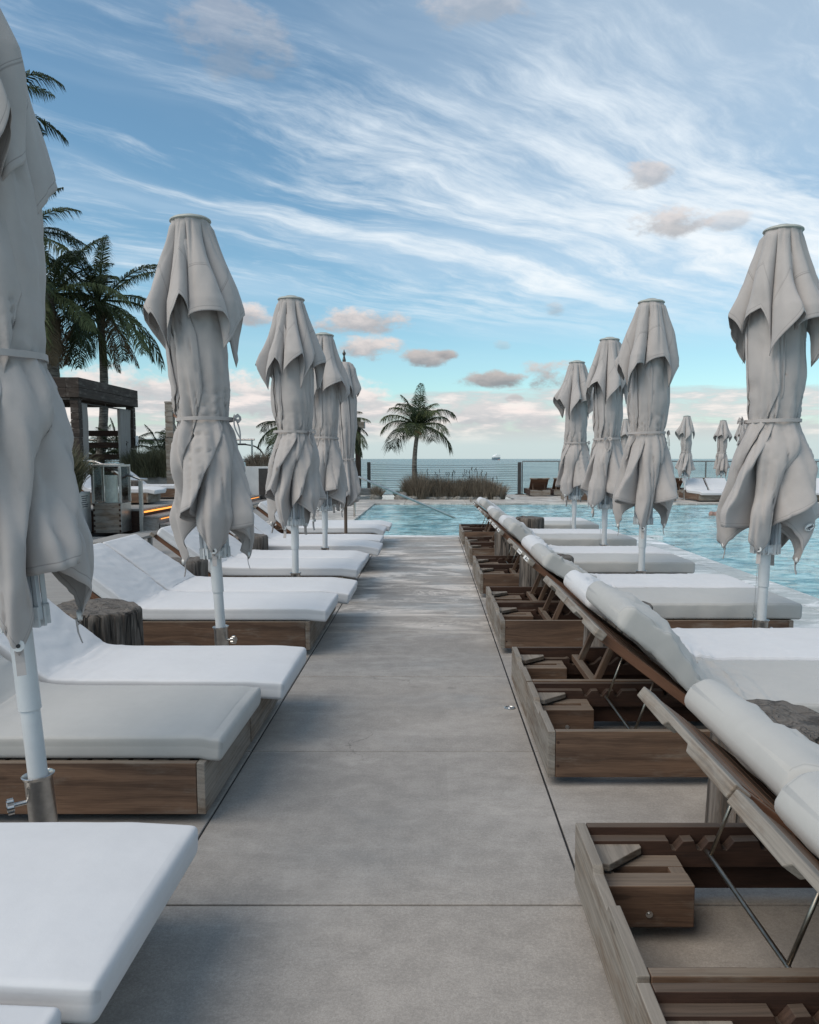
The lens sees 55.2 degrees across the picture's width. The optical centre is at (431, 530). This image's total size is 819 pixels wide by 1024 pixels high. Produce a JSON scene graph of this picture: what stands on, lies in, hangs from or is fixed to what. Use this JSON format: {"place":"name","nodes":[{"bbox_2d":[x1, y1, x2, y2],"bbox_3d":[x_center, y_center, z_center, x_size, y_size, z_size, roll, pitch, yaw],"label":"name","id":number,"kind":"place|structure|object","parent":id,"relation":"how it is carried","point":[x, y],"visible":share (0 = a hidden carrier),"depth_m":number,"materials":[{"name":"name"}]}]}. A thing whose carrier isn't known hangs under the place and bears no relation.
{"place":"outdoors","nodes":[
{"label":"outdoors","id":0,"kind":"place"},
{"bbox_2d":[38,537,178,604],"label":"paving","id":1,"kind":"structure","parent":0,"point":[57,592],"depth_m":9.25,"materials":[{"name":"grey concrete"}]},
{"bbox_2d":[91,532,134,536],"bbox_3d":[-8.785,0.534,12.301,10.430,0.200,28.400,0,5,0],"label":"boardwalk base","id":2,"kind":"object","parent":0,"point":[93,534],"depth_m":16.22,"materials":[{"name":"grey concrete"}]},
{"bbox_2d":[79,491,91,532],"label":"planter wall","id":3,"kind":"structure","parent":2,"relation":"on","point":[85,500],"depth_m":15.76,"materials":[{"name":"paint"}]},
{"bbox_2d":[72,440,113,491],"bbox_3d":[-7.379,-1.360,15.206,2.207,1.278,2.201,5,7,42],"label":"grass clump","id":4,"kind":"object","parent":3,"relation":"on","point":[81,470],"visible":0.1,"depth_m":15.29,"materials":[{"name":"green plant"}]},
{"bbox_2d":[90,463,131,532],"bbox_3d":[-6.500,-0.679,15.954,0.584,1.385,0.586,0,5,-2],"label":"floor lantern","id":5,"kind":"object","parent":2,"relation":"on","point":[111,513],"visible":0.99,"depth_m":15.80,"materials":[{"name":"metal"}]},
{"bbox_2d":[91,506,170,531],"bbox_3d":[-11.040,-0.645,21.371,9.920,0.445,9.920,0,5,0],"label":"terrace base","id":6,"kind":"object","parent":2,"relation":"on","point":[135,522],"depth_m":16.44,"materials":[{"name":"grey concrete"}]},
{"bbox_2d":[43,187,92,309],"bbox_3d":[-13.547,-6.315,25.437,5.158,10.935,4.814,0,5,0],"label":"palm tree","id":7,"kind":"object","parent":6,"relation":"on","point":[62,247],"visible":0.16,"depth_m":25.44,"materials":[{"name":"green plant"}]},
{"bbox_2d":[91,497,173,510],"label":"terrace","id":8,"kind":"structure","parent":6,"relation":"on","point":[165,501],"depth_m":18.09,"materials":[{"name":"grey wood"}]},
{"bbox_2d":[25,69,68,145],"bbox_3d":[-12.110,-6.979,21.470,4.635,12.980,4.540,0,5,0],"label":"palm tree","id":9,"kind":"object","parent":8,"relation":"on","point":[33,89],"visible":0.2,"depth_m":21.55,"materials":[{"name":"green plant"}]},
{"bbox_2d":[43,230,132,376],"bbox_3d":[-11.822,-5.281,24.613,4.885,9.046,4.816,2,6,25],"label":"palm tree","id":10,"kind":"object","parent":8,"relation":"on","point":[55,332],"visible":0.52,"depth_m":24.31,"materials":[{"name":"green plant"}]},
{"bbox_2d":[52,377,138,482],"bbox_3d":[-10.947,-2.551,22.109,3.945,3.119,4.040,0,5,0],"label":"cabana","id":11,"kind":"object","parent":8,"relation":"on","point":[78,396],"visible":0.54,"depth_m":22.00,"materials":[{"name":"brown wood"}]},
{"bbox_2d":[89,417,155,462],"bbox_3d":[-10.132,-2.540,25.989,2.965,2.509,2.466,3,6,33],"label":"palm shrub","id":12,"kind":"object","parent":8,"relation":"on","point":[113,451],"visible":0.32,"depth_m":25.74,"materials":[{"name":"green plant"}]},
{"bbox_2d":[81,477,165,502],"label":"sun lounger","id":13,"kind":"object","parent":8,"relation":"on","point":[151,494],"visible":0.27,"depth_m":17.97,"materials":[{"name":"white fabric"}]},
{"bbox_2d":[111,471,174,496],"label":"sun lounger","id":14,"kind":"object","parent":8,"relation":"on","point":[170,491],"visible":0.23,"depth_m":20.50,"materials":[{"name":"white fabric"}]},
{"bbox_2d":[139,476,167,483],"bbox_3d":[-8.050,-1.393,23.572,1.400,0.550,2.000,0,5,0],"label":"planter box","id":15,"kind":"object","parent":8,"relation":"on","point":[156,480],"visible":0.04,"depth_m":22.56,"materials":[{"name":"grey concrete"}]},
{"bbox_2d":[111,441,150,476],"bbox_3d":[-8.543,-2.093,22.838,1.531,1.039,1.536,-2,6,-17],"label":"grass clump","id":16,"kind":"object","parent":15,"relation":"on","point":[132,463],"visible":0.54,"depth_m":22.47,"materials":[{"name":"green plant"}]},
{"bbox_2d":[129,441,164,476],"bbox_3d":[-8.076,-2.079,22.654,1.476,1.045,1.666,0,5,0],"label":"grass clump","id":17,"kind":"object","parent":15,"relation":"on","point":[147,468],"visible":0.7,"depth_m":22.38,"materials":[{"name":"green plant"}]},
{"bbox_2d":[152,447,166,476],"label":"grass clump","id":18,"kind":"object","parent":15,"relation":"on","point":[162,470],"visible":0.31,"depth_m":22.43,"materials":[{"name":"green plant"}]},
{"bbox_2d":[164,401,176,483],"bbox_3d":[-7.108,-2.259,21.684,0.415,2.614,0.230,0,5,0],"label":"timber post","id":19,"kind":"object","parent":8,"relation":"on","point":[170,416],"visible":0.45,"depth_m":21.55,"materials":[{"name":"brown wood"}]},
{"bbox_2d":[93,534,152,545],"bbox_3d":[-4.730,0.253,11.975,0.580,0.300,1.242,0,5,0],"label":"sun lounger","id":20,"kind":"object","parent":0,"point":[148,537],"visible":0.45,"depth_m":12.15,"materials":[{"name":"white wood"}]},
{"bbox_2d":[0,554,371,837],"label":"paving","id":21,"kind":"structure","parent":0,"point":[199,822],"depth_m":3.31,"materials":[{"name":"concrete"}]},
{"bbox_2d":[0,1005,60,1023],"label":"sun lounger","id":22,"kind":"object","parent":21,"relation":"on","point":[13,1014],"visible":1,"depth_m":1.62,"materials":[{"name":"white fabric"}]},
{"bbox_2d":[0,8,93,821],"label":"closed umbrella","id":23,"kind":"object","parent":21,"relation":"on","point":[44,527],"visible":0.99,"depth_m":2.64,"materials":[{"name":"fabric"}]},
{"bbox_2d":[0,822,197,1023],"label":"sun lounger","id":24,"kind":"object","parent":21,"relation":"on","point":[82,905],"visible":0.98,"depth_m":2.02,"materials":[{"name":"white fabric"}]},
{"bbox_2d":[56,598,143,645],"bbox_3d":[-2.265,0.749,5.337,0.615,0.529,0.603,1,5,8],"label":"log stump","id":25,"kind":"object","parent":21,"relation":"on","point":[113,621],"visible":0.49,"depth_m":5.18,"materials":[{"name":"grey wood"}]},
{"bbox_2d":[0,655,260,813],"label":"sun lounger","id":26,"kind":"object","parent":21,"relation":"on","point":[124,749],"visible":0.87,"depth_m":3.24,"materials":[{"name":"white fabric"}]},
{"bbox_2d":[0,593,306,741],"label":"sun lounger","id":27,"kind":"object","parent":21,"relation":"on","point":[65,655],"visible":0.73,"depth_m":4.30,"materials":[{"name":"white fabric"}]},
{"bbox_2d":[171,556,207,576],"bbox_3d":[-2.442,0.523,7.861,0.412,0.517,0.425,-2,5,-16],"label":"log stump","id":28,"kind":"object","parent":21,"relation":"on","point":[196,566],"visible":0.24,"depth_m":7.72,"materials":[{"name":"grey wood"}]},
{"bbox_2d":[143,213,253,645],"bbox_3d":[-1.517,-0.523,5.251,0.665,3.085,0.663,-3,5,0],"label":"closed umbrella","id":29,"kind":"object","parent":21,"relation":"on","point":[193,311],"visible":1,"depth_m":5.04,"materials":[{"name":"fabric"}]},
{"bbox_2d":[67,534,357,626],"bbox_3d":[-1.941,0.430,7.170,2.468,0.738,0.800,0,5,0],"label":"sun lounger","id":30,"kind":"object","parent":21,"relation":"on","point":[162,569],"visible":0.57,"depth_m":7.05,"materials":[{"name":"white fabric"}]},
{"bbox_2d":[90,543,337,649],"bbox_3d":[-1.985,0.503,6.353,2.380,0.743,0.800,0,5,0],"label":"sun lounger","id":31,"kind":"object","parent":21,"relation":"on","point":[181,618],"visible":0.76,"depth_m":5.99,"materials":[{"name":"white fabric"}]},
{"bbox_2d":[233,533,268,549],"bbox_3d":[-2.313,0.309,10.073,0.471,0.537,0.442,-5,7,-41],"label":"log stump","id":32,"kind":"object","parent":21,"relation":"on","point":[260,542],"visible":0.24,"depth_m":9.93,"materials":[{"name":"grey wood"}]},
{"bbox_2d":[150,525,363,578],"bbox_3d":[-1.973,0.298,8.614,2.404,0.735,0.800,0,5,0],"label":"sun lounger","id":33,"kind":"object","parent":21,"relation":"on","point":[347,568],"visible":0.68,"depth_m":8.26,"materials":[{"name":"white fabric"}]},
{"bbox_2d":[194,526,368,579],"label":"sun lounger","id":34,"kind":"object","parent":21,"relation":"on","point":[235,544],"visible":0.27,"depth_m":9.34,"materials":[{"name":"white fabric"}]},
{"bbox_2d":[255,295,326,576],"bbox_3d":[-1.365,-0.759,7.779,0.664,3.085,0.655,0,5,0],"label":"closed umbrella","id":35,"kind":"object","parent":21,"relation":"on","point":[291,355],"visible":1,"depth_m":7.59,"materials":[{"name":"fabric"}]},
{"bbox_2d":[229,527,382,555],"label":"sun lounger","id":36,"kind":"object","parent":21,"relation":"on","point":[371,547],"visible":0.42,"depth_m":10.39,"materials":[{"name":"white fabric"}]},
{"bbox_2d":[254,513,383,555],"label":"sun lounger","id":37,"kind":"object","parent":21,"relation":"on","point":[261,525],"visible":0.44,"depth_m":11.42,"materials":[{"name":"white fabric"}]},
{"bbox_2d":[253,500,386,534],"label":"sun lounger","id":38,"kind":"object","parent":21,"relation":"on","point":[376,529],"visible":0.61,"depth_m":13.03,"materials":[{"name":"white fabric"}]},
{"bbox_2d":[312,332,349,549],"bbox_3d":[-1.355,-0.963,9.992,0.653,3.085,0.612,0,5,0],"label":"closed umbrella","id":39,"kind":"object","parent":21,"relation":"on","point":[331,393],"visible":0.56,"depth_m":9.82,"materials":[{"name":"fabric"}]},
{"bbox_2d":[270,520,391,530],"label":"sun lounger","id":40,"kind":"object","parent":21,"relation":"on","point":[388,525],"visible":0.24,"depth_m":14.02,"materials":[{"name":"white fabric"}]},
{"bbox_2d":[335,350,360,533],"bbox_3d":[-1.351,-1.240,12.369,0.481,3.200,0.495,-3,6,-33],"label":"closed umbrella","id":41,"kind":"object","parent":21,"relation":"on","point":[347,427],"visible":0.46,"depth_m":12.24,"materials":[{"name":"grey fabric"}]},
{"bbox_2d":[131,503,374,533],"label":"pool terrace","id":42,"kind":"structure","parent":0,"point":[361,509],"depth_m":21.58,"materials":[{"name":"concrete"}]},
{"bbox_2d":[83,460,147,531],"bbox_3d":[-6.505,-0.727,16.202,1.293,1.476,0.070,0,5,0],"label":"handrail","id":43,"kind":"object","parent":42,"relation":"on","point":[141,507],"visible":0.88,"depth_m":16.17,"materials":[{"name":"metal"}]},
{"bbox_2d":[144,495,266,530],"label":"terrace steps","id":44,"kind":"structure","parent":42,"relation":"on","point":[154,522],"depth_m":16.45,"materials":[{"name":"grey concrete"}]},
{"bbox_2d":[353,476,455,517],"bbox_3d":[-0.673,-0.861,20.407,2.709,1.142,0.056,0,5,0],"label":"pool handrail","id":45,"kind":"object","parent":42,"relation":"attached to","point":[402,495],"visible":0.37,"depth_m":20.39,"materials":[{"name":"metal"}]},
{"bbox_2d":[92,537,621,1023],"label":"path","id":46,"kind":"structure","parent":0,"point":[380,841],"depth_m":2.94,"materials":[{"name":"concrete"}]},
{"bbox_2d":[198,537,574,870],"bbox_3d":[-0.230,1.137,4.669,6.660,0.100,21.090,0,5,0],"label":"ground base","id":47,"kind":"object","parent":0,"point":[516,704],"visible":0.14,"depth_m":4.16,"materials":[{"name":"grey concrete"}]},
{"bbox_2d":[0,0,818,458],"label":"sky","id":48,"kind":"structure","parent":0,"point":[471,197],"materials":[{"name":"blue"}]},
{"bbox_2d":[359,495,512,499],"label":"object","id":49,"kind":"structure","parent":0,"point":[385,497],"depth_m":31.12,"materials":[{"name":"concrete"}]},
{"bbox_2d":[367,481,386,496],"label":"grass clump","id":50,"kind":"object","parent":49,"relation":"on","point":[377,490],"visible":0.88,"depth_m":29.60,"materials":[{"name":"green plant"}]},
{"bbox_2d":[393,469,441,499],"bbox_3d":[-0.470,-1.809,29.671,2.038,1.200,2.216,5,7,42],"label":"grass clump","id":51,"kind":"object","parent":49,"relation":"on","point":[418,488],"visible":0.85,"depth_m":29.29,"materials":[{"name":"brown plant"}]},
{"bbox_2d":[475,474,511,499],"bbox_3d":[2.334,-1.676,29.657,1.676,0.937,1.830,-4,7,-38],"label":"grass clump","id":52,"kind":"object","parent":49,"relation":"on","point":[500,492],"visible":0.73,"depth_m":29.28,"materials":[{"name":"brown plant"}]},
{"bbox_2d":[91,459,818,493],"bbox_3d":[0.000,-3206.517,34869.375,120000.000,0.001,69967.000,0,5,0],"label":"sea","id":53,"kind":"structure","parent":0,"point":[540,470],"depth_m":404.87,"materials":[{"name":"liquid"}]},
{"bbox_2d":[423,497,492,499],"bbox_3d":[0.850,-1.194,29.967,3.500,0.280,1.300,0,5,0],"label":"planting bed","id":54,"kind":"object","parent":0,"point":[450,498],"visible":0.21,"depth_m":29.31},
{"bbox_2d":[380,383,456,479],"bbox_3d":[-0.498,-3.415,29.821,3.024,4.367,3.152,0,5,0],"label":"palm tree","id":55,"kind":"object","parent":54,"relation":"in","point":[417,422],"visible":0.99,"depth_m":29.64,"materials":[{"name":"green plant"}]},
{"bbox_2d":[426,469,460,496],"bbox_3d":[0.315,-1.789,29.847,1.944,1.128,2.075,0,5,0],"label":"grass clump","id":56,"kind":"object","parent":54,"relation":"on","point":[439,491],"visible":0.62,"depth_m":29.41,"materials":[{"name":"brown plant"}]},
{"bbox_2d":[442,471,474,496],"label":"grass clump","id":57,"kind":"object","parent":54,"relation":"on","point":[460,491],"visible":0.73,"depth_m":29.37,"materials":[{"name":"brown plant"}]},
{"bbox_2d":[459,467,498,496],"bbox_3d":[1.702,-1.838,29.867,1.944,1.222,2.062,5,7,42],"label":"grass clump","id":58,"kind":"object","parent":54,"relation":"on","point":[477,484],"visible":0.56,"depth_m":29.43,"materials":[{"name":"brown plant"}]},
{"bbox_2d":[358,504,635,534],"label":"pool","id":59,"kind":"structure","parent":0,"point":[413,520],"depth_m":21.23,"materials":[{"name":"liquid"}]},
{"bbox_2d":[383,535,662,539],"bbox_3d":[1.300,0.140,15.338,6.393,0.080,0.313,0,5,0],"label":"pool coping","id":60,"kind":"object","parent":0,"point":[656,537],"visible":0.21,"depth_m":15.26,"materials":[{"name":"stone"}]},
{"bbox_2d":[355,500,818,505],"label":"deck","id":61,"kind":"structure","parent":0,"point":[500,502],"depth_m":27.02,"materials":[{"name":"concrete"}]},
{"bbox_2d":[675,415,695,499],"bbox_3d":[9.313,-2.696,28.803,0.638,3.085,0.696,-4,7,-40],"label":"closed umbrella","id":62,"kind":"object","parent":61,"relation":"on","point":[684,432],"visible":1,"depth_m":28.62,"materials":[{"name":"fabric"}]},
{"bbox_2d":[679,478,721,500],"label":"sun lounger","id":63,"kind":"object","parent":61,"relation":"on","point":[696,488],"visible":0.95,"depth_m":28.25,"materials":[{"name":"white fabric"}]},
{"bbox_2d":[703,478,725,491],"bbox_3d":[10.600,-1.527,28.423,0.800,0.737,2.414,0,5,0],"label":"cushion","id":64,"kind":"object","parent":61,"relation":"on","point":[715,484],"visible":0.34,"depth_m":28.99,"materials":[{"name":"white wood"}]},
{"bbox_2d":[506,494,691,499],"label":"deck","id":65,"kind":"structure","parent":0,"point":[529,497],"depth_m":30.51,"materials":[{"name":"concrete"}]},
{"bbox_2d":[367,462,523,494],"bbox_3d":[0.570,-2.220,33.036,6.700,1.360,0.240,0,5,0],"label":"cable railing","id":66,"kind":"object","parent":65,"relation":"on","point":[518,482],"visible":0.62,"depth_m":33.00,"materials":[{"name":"grey metal"}]},
{"bbox_2d":[524,478,549,495],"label":"sun lounger","id":67,"kind":"object","parent":65,"relation":"on","point":[537,486],"visible":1,"depth_m":31.54,"materials":[{"name":"brown wood"}]},
{"bbox_2d":[547,478,561,494],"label":"sun lounger","id":68,"kind":"object","parent":65,"relation":"on","point":[554,490],"visible":0.43,"depth_m":31.95,"materials":[{"name":"brown wood"}]},
{"bbox_2d":[620,418,629,451],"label":"closed umbrella","id":69,"kind":"object","parent":65,"relation":"on","point":[625,429],"visible":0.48,"depth_m":30.81,"materials":[{"name":"fabric"}]},
{"bbox_2d":[521,461,818,493],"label":"glass railing","id":70,"kind":"object","parent":65,"relation":"on","point":[559,465],"visible":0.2,"depth_m":33.05,"materials":[{"name":"clear glass"}]},
{"bbox_2d":[675,478,683,494],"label":"sun lounger","id":71,"kind":"object","parent":65,"relation":"on","point":[679,482],"visible":0.23,"depth_m":31.96,"materials":[{"name":"brown wood"}]},
{"bbox_2d":[713,420,731,477],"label":"closed umbrella","id":72,"kind":"object","parent":65,"relation":"on","point":[722,434],"visible":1,"depth_m":31.87,"materials":[{"name":"fabric"}]},
{"bbox_2d":[734,420,746,441],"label":"closed umbrella","id":73,"kind":"object","parent":65,"relation":"on","point":[739,430],"visible":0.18,"depth_m":32.24,"materials":[{"name":"fabric"}]},
{"bbox_2d":[459,537,818,967],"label":"paving","id":74,"kind":"structure","parent":0,"point":[724,931],"depth_m":2.69,"materials":[{"name":"concrete"}]},
{"bbox_2d":[494,530,518,555],"bbox_3d":[1.099,0.270,10.449,0.517,0.546,0.551,2,5,16],"label":"log stump","id":75,"kind":"object","parent":74,"relation":"on","point":[502,546],"visible":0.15,"depth_m":10.25,"materials":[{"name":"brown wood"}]},
{"bbox_2d":[459,497,587,538],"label":"sun lounger","id":76,"kind":"object","parent":74,"relation":"on","point":[545,519],"visible":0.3,"depth_m":14.54,"materials":[{"name":"white fabric"}]},
{"bbox_2d":[461,498,598,544],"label":"sun lounger","id":77,"kind":"object","parent":74,"relation":"on","point":[487,531],"visible":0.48,"depth_m":13.34,"materials":[{"name":"white fabric"}]},
{"bbox_2d":[516,516,543,528],"bbox_3d":[1.624,0.038,12.907,0.513,0.556,0.496,-1,5,-9],"label":"log stump","id":78,"kind":"object","parent":74,"relation":"on","point":[533,522],"visible":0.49,"depth_m":12.69,"materials":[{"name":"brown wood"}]},
{"bbox_2d":[465,506,620,554],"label":"sun lounger","id":79,"kind":"object","parent":74,"relation":"on","point":[536,531],"visible":0.22,"depth_m":12.07,"materials":[{"name":"white fabric"}]},
{"bbox_2d":[519,553,573,585],"bbox_3d":[1.173,0.504,7.970,0.577,0.534,0.558,1,5,8],"label":"log stump","id":80,"kind":"object","parent":74,"relation":"on","point":[528,574],"visible":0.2,"depth_m":7.81,"materials":[{"name":"grey wood"}]},
{"bbox_2d":[467,508,636,563],"bbox_3d":[1.706,0.074,11.287,2.333,0.779,0.808,0,5,0],"label":"sun lounger","id":81,"kind":"object","parent":74,"relation":"on","point":[558,539],"visible":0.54,"depth_m":10.91,"materials":[{"name":"white fabric"}]},
{"bbox_2d":[472,515,671,579],"bbox_3d":[1.699,0.218,9.662,2.333,0.790,0.802,0,5,0],"label":"sun lounger","id":82,"kind":"object","parent":74,"relation":"on","point":[508,559],"visible":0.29,"depth_m":9.63,"materials":[{"name":"white fabric"}]},
{"bbox_2d":[553,360,593,528],"bbox_3d":[2.368,-1.218,12.764,0.713,3.085,0.684,-4,7,-38],"label":"closed umbrella","id":83,"kind":"object","parent":74,"relation":"on","point":[569,398],"visible":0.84,"depth_m":12.60,"materials":[{"name":"fabric"}]},
{"bbox_2d":[476,517,694,593],"bbox_3d":[1.696,0.281,8.843,2.333,0.817,0.802,0,5,0],"label":"sun lounger","id":84,"kind":"object","parent":74,"relation":"on","point":[489,575],"visible":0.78,"depth_m":8.47,"materials":[{"name":"white fabric"}]},
{"bbox_2d":[581,337,627,545],"bbox_3d":[2.315,-0.997,10.367,0.618,3.086,0.670,4,7,36],"label":"closed umbrella","id":85,"kind":"object","parent":74,"relation":"on","point":[606,381],"visible":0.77,"depth_m":10.18,"materials":[{"name":"fabric"}]},
{"bbox_2d":[583,601,652,646],"bbox_3d":[1.338,0.743,5.619,0.491,0.490,0.502,3,6,32],"label":"log stump","id":86,"kind":"object","parent":74,"relation":"on","point":[596,642],"visible":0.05,"depth_m":5.46,"materials":[{"name":"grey wood"}]},
{"bbox_2d":[486,535,757,625],"bbox_3d":[1.700,0.453,7.221,2.333,0.771,0.807,0,5,0],"label":"sun lounger","id":87,"kind":"object","parent":74,"relation":"on","point":[535,592],"visible":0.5,"depth_m":7.24,"materials":[{"name":"white fabric"}]},
{"bbox_2d":[612,298,678,573],"bbox_3d":[2.159,-0.777,7.969,0.638,3.085,0.696,1,5,0],"label":"closed umbrella","id":88,"kind":"object","parent":74,"relation":"on","point":[646,362],"visible":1,"depth_m":7.74,"materials":[{"name":"fabric"}]},
{"bbox_2d":[493,543,801,647],"bbox_3d":[1.702,0.524,6.410,2.333,0.779,0.813,0,5,0],"label":"sun lounger","id":89,"kind":"object","parent":74,"relation":"on","point":[548,623],"visible":0.68,"depth_m":6.03,"materials":[{"name":"white fabric"}]},
{"bbox_2d":[511,570,818,717],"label":"sun lounger","id":90,"kind":"object","parent":74,"relation":"on","point":[586,662],"visible":0.48,"depth_m":4.85,"materials":[{"name":"white fabric"}]},
{"bbox_2d":[527,581,818,776],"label":"sun lounger","id":91,"kind":"object","parent":74,"relation":"on","point":[569,739],"visible":0.81,"depth_m":3.66,"materials":[{"name":"white fabric"}]},
{"bbox_2d":[574,679,818,1023],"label":"sun lounger","id":92,"kind":"object","parent":74,"relation":"on","point":[627,875],"visible":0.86,"depth_m":2.41,"materials":[{"name":"brown wood"}]},
{"bbox_2d":[635,771,818,1023],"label":"sun lounger","id":93,"kind":"object","parent":74,"relation":"on","point":[796,806],"visible":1,"depth_m":1.78,"materials":[{"name":"brown wood"}]},
{"bbox_2d":[705,699,818,822],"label":"log stump","id":94,"kind":"object","parent":74,"relation":"on","point":[803,720],"visible":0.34,"depth_m":3.10,"materials":[{"name":"grey wood"}]},
{"bbox_2d":[716,223,818,627],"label":"closed umbrella","id":95,"kind":"object","parent":74,"relation":"on","point":[768,498],"visible":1,"depth_m":5.29,"materials":[{"name":"fabric"}]},
{"bbox_2d":[556,504,818,597],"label":"pool","id":96,"kind":"structure","parent":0,"point":[691,528],"depth_m":14.38,"materials":[{"name":"liquid"}]},
{"bbox_2d":[633,537,818,627],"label":"pool coping","id":97,"kind":"object","parent":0,"point":[807,602],"visible":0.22,"depth_m":9.89,"materials":[{"name":"stone"}]},
{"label":"far deck","id":98,"kind":"structure","parent":0,"visible":0},
{"bbox_2d":[45,235,165,462],"bbox_3d":[-11.159,-5.385,26.539,5.126,8.932,5.265,0,5,0],"label":"palm tree","id":99,"kind":"object","parent":98,"relation":"on","point":[100,319],"visible":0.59,"depth_m":26.21,"materials":[{"name":"green plant"}]},
{"bbox_2d":[137,424,166,452],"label":"palm shrub","id":100,"kind":"object","parent":98,"relation":"on","point":[157,442],"visible":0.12,"depth_m":26.98,"materials":[{"name":"green plant"}]},
{"bbox_2d":[89,438,254,456],"bbox_3d":[-11.215,-2.245,28.514,9.630,2.240,0.080,0,5,0],"label":"glass railing","id":101,"kind":"object","parent":98,"relation":"on","point":[248,439],"visible":0.19,"depth_m":28.40,"materials":[{"name":"metal"}]},
{"bbox_2d":[245,466,267,499],"bbox_3d":[-5.990,-1.568,26.562,1.320,1.250,0.812,0,5,0],"label":"planter cabinet","id":102,"kind":"object","parent":98,"relation":"on","point":[256,476],"visible":0.1,"depth_m":26.15,"materials":[{"name":"paint"}]},
{"bbox_2d":[243,448,269,465],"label":"grass clump","id":103,"kind":"object","parent":102,"relation":"in","point":[258,460],"visible":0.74,"depth_m":26.25,"materials":[{"name":"green plant"}]},
{"bbox_2d":[256,421,277,455],"bbox_3d":[-5.127,-3.154,29.351,2.839,3.923,3.113,0,5,0],"label":"palm tree","id":104,"kind":"object","parent":98,"relation":"on","point":[272,435],"visible":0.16,"depth_m":29.02,"materials":[{"name":"green plant"}]},
{"bbox_2d":[355,417,364,485],"bbox_3d":[-2.930,-3.090,32.453,0.400,3.200,0.400,0,5,0],"label":"timber post","id":105,"kind":"object","parent":98,"relation":"on","point":[357,460],"visible":0.47,"depth_m":32.35,"materials":[{"name":"brown wood"}]},
{"bbox_2d":[354,411,370,458],"bbox_3d":[-3.595,-3.279,30.345,2.597,3.989,2.624,0,5,0],"label":"palm tree","id":106,"kind":"object","parent":98,"relation":"on","point":[357,444],"visible":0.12,"depth_m":30.07,"materials":[{"name":"green plant"}]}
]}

